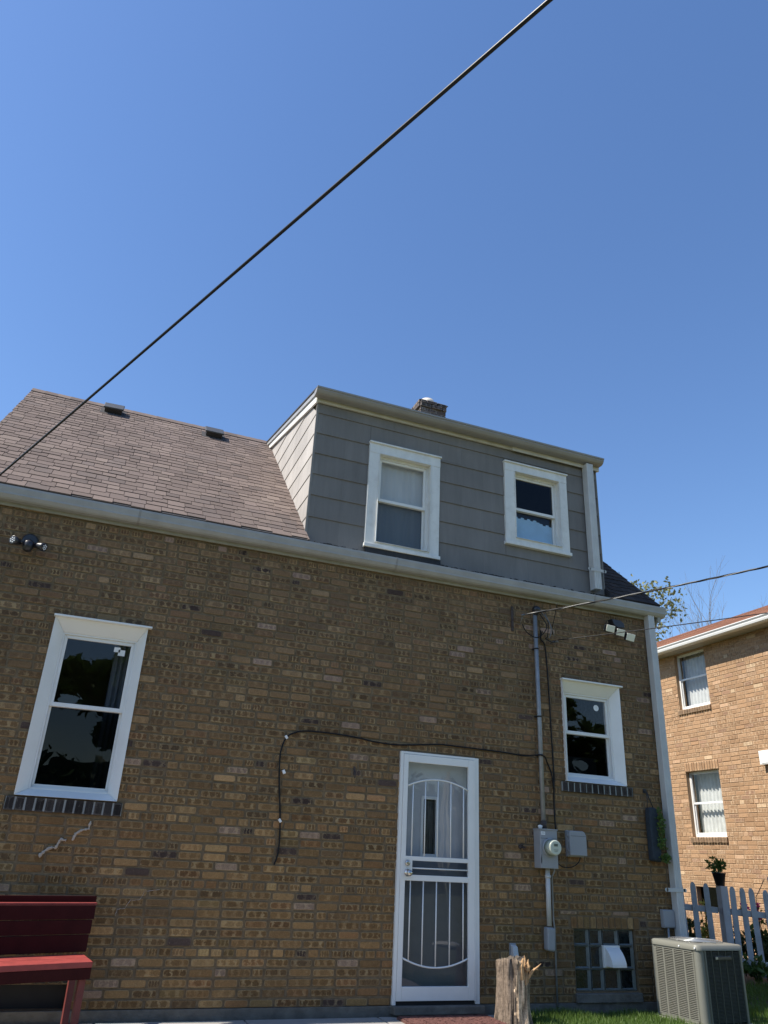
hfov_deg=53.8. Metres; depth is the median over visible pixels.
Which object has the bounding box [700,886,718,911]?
basement window
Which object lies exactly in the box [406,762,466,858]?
inner door
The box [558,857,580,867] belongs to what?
jumper cable
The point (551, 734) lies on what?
drop cable
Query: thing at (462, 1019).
doormat
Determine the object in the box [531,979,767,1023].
grass
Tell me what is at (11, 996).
basement window
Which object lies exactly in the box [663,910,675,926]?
box door
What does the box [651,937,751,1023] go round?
air conditioner
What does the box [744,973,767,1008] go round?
garden bed soil
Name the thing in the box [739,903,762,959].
flowering plant
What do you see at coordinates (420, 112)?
overhead cable
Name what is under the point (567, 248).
sky
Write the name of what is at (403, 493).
window
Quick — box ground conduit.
[551,869,558,1006]
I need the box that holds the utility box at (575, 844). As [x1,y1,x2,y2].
[565,830,586,857]
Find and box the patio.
[93,1015,493,1023]
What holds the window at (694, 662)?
in the neighbour house at (714, 681)
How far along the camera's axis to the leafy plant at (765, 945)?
10.46 m
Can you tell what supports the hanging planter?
hanging from the brick house at (198, 623)
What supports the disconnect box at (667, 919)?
attached to the brick house at (198, 623)
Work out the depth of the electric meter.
7.66 m
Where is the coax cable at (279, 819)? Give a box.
[273,730,553,864]
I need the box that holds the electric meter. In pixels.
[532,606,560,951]
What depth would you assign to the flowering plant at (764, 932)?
10.69 m
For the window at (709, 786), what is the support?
in the neighbour house at (714, 681)
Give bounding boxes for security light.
[9,534,47,551]
[604,619,634,641]
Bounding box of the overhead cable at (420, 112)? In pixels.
[0,0,552,475]
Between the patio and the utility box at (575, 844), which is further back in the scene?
the utility box at (575, 844)
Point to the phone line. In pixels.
(556, 641)
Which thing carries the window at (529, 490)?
in the brick house at (198, 623)
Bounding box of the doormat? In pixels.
[397,1014,506,1023]
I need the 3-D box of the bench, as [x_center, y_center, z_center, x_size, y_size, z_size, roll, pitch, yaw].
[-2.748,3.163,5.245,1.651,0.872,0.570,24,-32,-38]
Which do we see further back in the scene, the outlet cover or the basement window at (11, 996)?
the outlet cover
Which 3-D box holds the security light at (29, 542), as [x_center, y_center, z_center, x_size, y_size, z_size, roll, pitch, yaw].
[-3.234,0.271,6.903,0.324,0.210,0.213,12,-26,-18]
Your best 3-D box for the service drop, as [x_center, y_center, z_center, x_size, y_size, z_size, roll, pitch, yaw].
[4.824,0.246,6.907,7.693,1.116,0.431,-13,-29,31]
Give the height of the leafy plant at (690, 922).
0.695 m
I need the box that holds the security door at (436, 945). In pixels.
[396,754,474,1000]
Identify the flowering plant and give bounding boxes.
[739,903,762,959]
[756,907,767,940]
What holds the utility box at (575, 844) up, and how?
attached to the brick house at (198, 623)
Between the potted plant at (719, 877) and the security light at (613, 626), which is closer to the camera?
the security light at (613, 626)
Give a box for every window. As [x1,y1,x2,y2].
[0,984,66,1011]
[3,613,152,816]
[362,440,441,559]
[502,459,571,556]
[560,677,632,796]
[573,928,643,1002]
[677,649,711,715]
[684,759,728,842]
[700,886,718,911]
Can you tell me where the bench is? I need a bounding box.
[0,895,96,1023]
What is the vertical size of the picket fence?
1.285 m
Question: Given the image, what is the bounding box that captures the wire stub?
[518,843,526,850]
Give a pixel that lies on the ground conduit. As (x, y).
(553, 873)
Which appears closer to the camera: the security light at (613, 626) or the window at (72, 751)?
the window at (72, 751)
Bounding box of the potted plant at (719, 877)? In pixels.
[704,856,726,885]
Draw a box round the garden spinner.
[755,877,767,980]
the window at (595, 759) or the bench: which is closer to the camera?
the bench
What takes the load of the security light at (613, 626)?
attached to the brick house at (198, 623)
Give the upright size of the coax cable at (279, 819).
1.189 m
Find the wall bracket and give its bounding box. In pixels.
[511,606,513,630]
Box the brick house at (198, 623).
[0,385,686,1023]
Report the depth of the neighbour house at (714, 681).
13.96 m
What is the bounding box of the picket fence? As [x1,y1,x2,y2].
[682,882,767,977]
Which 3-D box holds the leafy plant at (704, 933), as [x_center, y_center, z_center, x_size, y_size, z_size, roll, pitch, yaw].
[4.591,6.015,10.761,0.272,0.982,0.233,12,-26,-18]
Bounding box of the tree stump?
[494,955,540,1023]
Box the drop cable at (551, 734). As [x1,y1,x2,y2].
[540,630,555,828]
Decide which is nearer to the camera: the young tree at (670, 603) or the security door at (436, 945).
the security door at (436, 945)
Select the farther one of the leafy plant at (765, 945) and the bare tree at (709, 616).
the bare tree at (709, 616)
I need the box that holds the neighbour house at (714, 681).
[657,605,767,958]
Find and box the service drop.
[517,565,767,642]
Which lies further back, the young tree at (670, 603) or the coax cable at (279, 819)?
the young tree at (670, 603)
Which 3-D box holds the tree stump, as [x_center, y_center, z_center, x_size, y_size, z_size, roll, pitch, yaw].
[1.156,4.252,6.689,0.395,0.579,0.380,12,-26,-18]
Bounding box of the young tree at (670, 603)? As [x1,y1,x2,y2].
[619,573,686,641]
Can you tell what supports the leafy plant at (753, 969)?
on the garden bed soil
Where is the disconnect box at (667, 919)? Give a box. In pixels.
[660,909,675,937]
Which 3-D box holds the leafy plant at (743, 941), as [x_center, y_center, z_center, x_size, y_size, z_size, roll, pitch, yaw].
[5.086,6.208,10.742,0.288,0.662,0.266,1,-25,5]
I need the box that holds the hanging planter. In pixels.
[643,789,671,863]
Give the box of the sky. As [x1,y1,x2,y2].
[0,0,767,640]
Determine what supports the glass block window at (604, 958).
in the brick house at (198, 623)
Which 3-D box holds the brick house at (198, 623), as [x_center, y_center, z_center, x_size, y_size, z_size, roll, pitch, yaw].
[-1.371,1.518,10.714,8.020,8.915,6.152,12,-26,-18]
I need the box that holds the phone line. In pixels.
[550,612,767,644]
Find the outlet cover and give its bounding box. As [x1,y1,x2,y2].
[509,943,518,955]
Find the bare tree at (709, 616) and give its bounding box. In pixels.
[663,559,763,638]
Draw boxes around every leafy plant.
[687,917,702,937]
[698,900,709,938]
[733,927,747,976]
[740,933,767,961]
[743,952,767,982]

